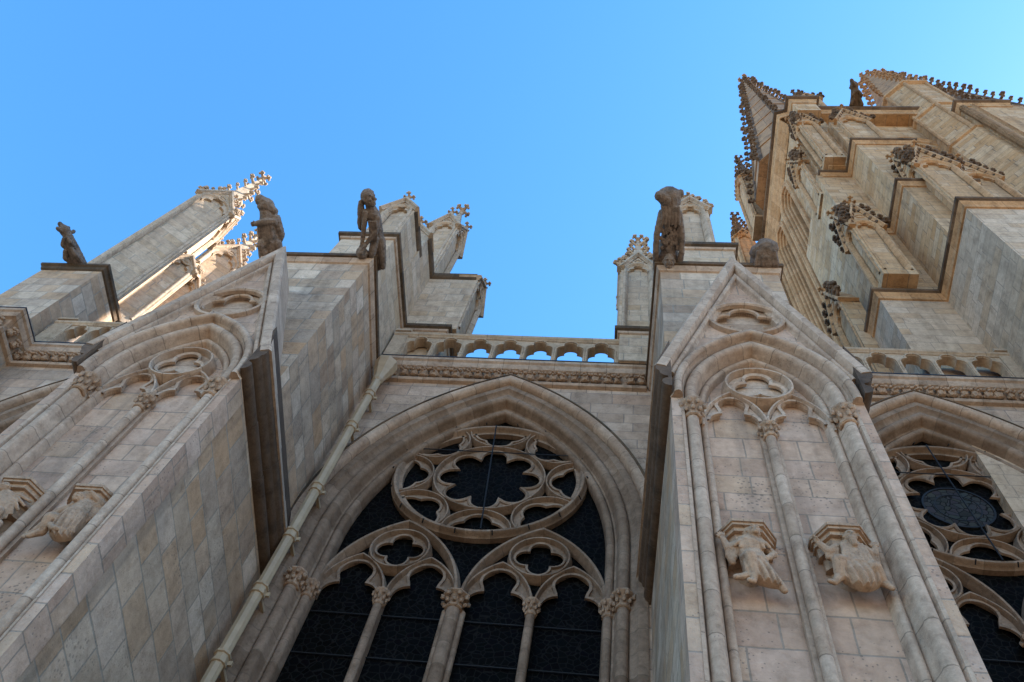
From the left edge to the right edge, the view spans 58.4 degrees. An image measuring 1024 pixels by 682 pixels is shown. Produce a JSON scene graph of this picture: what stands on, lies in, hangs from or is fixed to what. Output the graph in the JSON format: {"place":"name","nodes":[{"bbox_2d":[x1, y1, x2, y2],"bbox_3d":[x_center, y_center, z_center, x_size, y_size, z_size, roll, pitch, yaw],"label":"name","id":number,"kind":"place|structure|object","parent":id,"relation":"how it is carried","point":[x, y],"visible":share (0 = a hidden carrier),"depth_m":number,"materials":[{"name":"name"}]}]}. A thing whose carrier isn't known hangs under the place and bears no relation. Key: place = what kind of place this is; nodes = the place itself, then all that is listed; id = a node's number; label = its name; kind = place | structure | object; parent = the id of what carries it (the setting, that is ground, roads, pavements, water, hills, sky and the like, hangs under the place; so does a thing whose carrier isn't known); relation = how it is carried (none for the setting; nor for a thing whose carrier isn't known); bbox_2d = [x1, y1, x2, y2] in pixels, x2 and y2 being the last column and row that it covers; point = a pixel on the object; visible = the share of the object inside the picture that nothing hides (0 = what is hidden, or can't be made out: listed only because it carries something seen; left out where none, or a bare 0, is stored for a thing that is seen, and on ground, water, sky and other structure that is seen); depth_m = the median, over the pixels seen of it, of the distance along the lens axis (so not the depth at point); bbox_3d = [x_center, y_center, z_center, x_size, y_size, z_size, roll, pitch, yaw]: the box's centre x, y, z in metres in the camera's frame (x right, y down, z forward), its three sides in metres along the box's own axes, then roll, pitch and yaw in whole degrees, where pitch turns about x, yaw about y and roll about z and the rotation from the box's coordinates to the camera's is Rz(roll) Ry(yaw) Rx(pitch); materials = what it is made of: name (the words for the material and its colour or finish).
{"place":"outdoors","nodes":[
{"label":"outdoors","id":0,"kind":"place"},
{"bbox_2d":[0,0,1023,361],"label":"sky","id":1,"kind":"structure","parent":0,"point":[559,125],"materials":[{"name":"blue"}]},
{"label":"pavement","id":2,"kind":"structure","parent":0,"visible":0},
{"bbox_2d":[0,262,121,370],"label":"pier","id":3,"kind":"structure","parent":2,"relation":"on","point":[48,294],"depth_m":26.63,"materials":[{"name":"stone"}]},
{"bbox_2d":[56,222,86,263],"bbox_3d":[-13.336,-2.787,27.902,0.528,0.764,1.790,-13,-68,13],"label":"gargoyle","id":4,"kind":"object","parent":3,"relation":"on","point":[72,253],"visible":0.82,"depth_m":27.70,"materials":[{"name":"grey stone"}]},
{"bbox_2d":[88,170,270,321],"bbox_3d":[-12.037,-4.139,35.324,2.645,15.454,1.978,36,-66,-9],"label":"pinnacle","id":5,"kind":"object","parent":3,"relation":"on","point":[153,265],"visible":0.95,"depth_m":32.42,"materials":[{"name":"grey stone"}]},
{"bbox_2d":[0,306,1023,681],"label":"nave wall","id":6,"kind":"structure","parent":2,"relation":"on","point":[474,520],"depth_m":17.24,"materials":[{"name":"stone"}]},
{"bbox_2d":[0,378,68,433],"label":"window","id":7,"kind":"structure","parent":6,"relation":"in","point":[12,408],"depth_m":21.10,"materials":[{"name":"stone"}]},
{"bbox_2d":[35,317,127,342],"bbox_3d":[-9.014,0.003,24.148,7.150,1.630,0.440,2,-65,7],"label":"balustrade","id":8,"kind":"object","parent":6,"relation":"on","point":[62,329],"visible":0.2,"depth_m":24.67,"materials":[{"name":"beige stone"}]},
{"bbox_2d":[0,246,379,681],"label":"buttress","id":9,"kind":"structure","parent":6,"relation":"attached to","point":[196,432],"depth_m":13.42,"materials":[{"name":"stone"}]},
{"bbox_2d":[0,475,46,533],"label":"carved corbel","id":10,"kind":"object","parent":9,"relation":"attached to","point":[20,496],"visible":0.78,"depth_m":11.19,"materials":[{"name":"stone"}]},
{"bbox_2d":[21,483,113,544],"bbox_3d":[-5.200,2.166,10.835,0.680,0.995,0.526,2,-65,7],"label":"carved corbel","id":11,"kind":"object","parent":9,"relation":"attached to","point":[70,520],"visible":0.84,"depth_m":10.69,"materials":[{"name":"stone"}]},
{"bbox_2d":[250,194,284,257],"bbox_3d":[-5.645,-2.473,21.335,0.718,0.754,1.814,2,-65,7],"label":"gargoyle","id":12,"kind":"object","parent":9,"relation":"on","point":[270,230],"visible":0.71,"depth_m":21.14,"materials":[{"name":"grey stone"}]},
{"bbox_2d":[356,188,385,270],"bbox_3d":[-3.225,-2.479,20.921,0.669,0.758,1.944,2,-65,7],"label":"gargoyle","id":13,"kind":"object","parent":9,"relation":"on","point":[371,215],"visible":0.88,"depth_m":20.75,"materials":[{"name":"grey stone"}]},
{"bbox_2d":[329,191,490,356],"bbox_3d":[-2.288,-3.106,29.338,3.221,15.946,4.055,2,-65,7],"label":"pinnacle","id":14,"kind":"object","parent":9,"relation":"on","point":[421,288],"visible":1,"depth_m":26.42,"materials":[{"name":"stone"}]},
{"bbox_2d":[153,228,257,309],"bbox_3d":[-12.375,-1.340,33.335,1.860,18.254,2.538,38,-66,-10],"label":"pinnacle","id":15,"kind":"object","parent":6,"relation":"on","point":[221,259],"visible":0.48,"depth_m":36.86,"materials":[{"name":"beige stone"}]},
{"bbox_2d":[200,355,396,681],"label":"drainpipe","id":16,"kind":"object","parent":6,"relation":"attached to","point":[384,367],"visible":0.99,"depth_m":15.79,"materials":[{"name":"beige metal"}]},
{"bbox_2d":[216,374,649,681],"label":"window","id":17,"kind":"structure","parent":6,"relation":"in","point":[488,530],"depth_m":16.33,"materials":[{"name":"stone"}]},
{"bbox_2d":[383,328,618,362],"bbox_3d":[0.162,0.322,23.025,6.650,1.630,0.440,2,-65,7],"label":"balustrade","id":18,"kind":"object","parent":6,"relation":"on","point":[404,341],"visible":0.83,"depth_m":23.32,"materials":[{"name":"beige stone"}]},
{"bbox_2d":[636,257,991,681],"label":"buttress","id":19,"kind":"structure","parent":6,"relation":"attached to","point":[759,388],"depth_m":11.35,"materials":[{"name":"stone"}]},
{"bbox_2d":[653,186,684,270],"bbox_3d":[3.454,-2.220,20.204,0.707,0.918,2.300,2,-65,7],"label":"gargoyle","id":20,"kind":"object","parent":19,"relation":"on","point":[669,226],"visible":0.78,"depth_m":19.97,"materials":[{"name":"grey stone"}]},
{"bbox_2d":[613,192,737,363],"bbox_3d":[4.434,-2.202,26.564,3.066,11.872,4.142,2,-65,7],"label":"pinnacle","id":21,"kind":"object","parent":19,"relation":"on","point":[635,271],"visible":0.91,"depth_m":25.16,"materials":[{"name":"stone"}]},
{"bbox_2d":[715,518,787,593],"bbox_3d":[2.574,2.422,9.910,0.693,1.035,0.530,2,-65,7],"label":"carved corbel","id":22,"kind":"object","parent":19,"relation":"attached to","point":[749,546],"visible":0.91,"depth_m":9.93,"materials":[{"name":"stone"}]},
{"bbox_2d":[749,238,778,267],"bbox_3d":[5.532,-1.682,20.153,0.656,0.650,1.213,2,-65,7],"label":"gargoyle","id":23,"kind":"object","parent":19,"relation":"on","point":[763,252],"visible":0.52,"depth_m":19.83,"materials":[{"name":"grey stone"}]},
{"bbox_2d":[808,522,895,592],"bbox_3d":[3.634,2.437,9.836,0.724,0.976,0.522,2,-65,7],"label":"carved corbel","id":24,"kind":"object","parent":19,"relation":"attached to","point":[847,557],"visible":0.98,"depth_m":9.80,"materials":[{"name":"stone"}]},
{"bbox_2d":[841,347,1023,377],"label":"balustrade","id":25,"kind":"object","parent":6,"relation":"on","point":[1001,362],"visible":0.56,"depth_m":22.07,"materials":[{"name":"beige stone"}]},
{"bbox_2d":[869,390,1023,681],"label":"window","id":26,"kind":"structure","parent":6,"relation":"in","point":[928,440],"depth_m":17.66,"materials":[{"name":"stone"}]},
{"bbox_2d":[761,95,1023,535],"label":"tower","id":27,"kind":"structure","parent":2,"relation":"on","point":[886,227],"depth_m":30.62,"materials":[{"name":"stone"}]},
{"bbox_2d":[730,212,755,262],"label":"pinnacle","id":28,"kind":"object","parent":27,"relation":"on","point":[740,234],"visible":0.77,"depth_m":56.57,"materials":[{"name":"stone"}]},
{"bbox_2d":[734,155,763,240],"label":"pinnacle","id":29,"kind":"object","parent":27,"relation":"on","point":[753,214],"visible":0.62,"depth_m":58.00,"materials":[{"name":"stone"}]},
{"bbox_2d":[737,73,785,210],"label":"spire","id":30,"kind":"structure","parent":27,"relation":"on","point":[759,104],"depth_m":61.36,"materials":[{"name":"stone"}]},
{"bbox_2d":[790,89,826,105],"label":"pinnacle","id":31,"kind":"object","parent":27,"relation":"on","point":[821,97],"visible":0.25,"depth_m":53.49,"materials":[{"name":"stone"}]},
{"bbox_2d":[849,78,863,105],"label":"gargoyle","id":32,"kind":"object","parent":27,"relation":"on","point":[856,96],"visible":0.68,"depth_m":49.61,"materials":[{"name":"stone"}]},
{"bbox_2d":[858,69,1023,195],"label":"turret","id":33,"kind":"object","parent":2,"relation":"on","point":[942,124],"visible":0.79,"depth_m":45.46,"materials":[{"name":"stone"}]},
{"bbox_2d":[951,99,1023,150],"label":"buttress","id":34,"kind":"structure","parent":2,"relation":"on","point":[1003,119],"depth_m":42.77,"materials":[{"name":"stone"}]},
{"bbox_2d":[880,68,1023,105],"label":"spire","id":35,"kind":"structure","parent":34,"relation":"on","point":[955,93],"depth_m":65.14,"materials":[{"name":"stone"}]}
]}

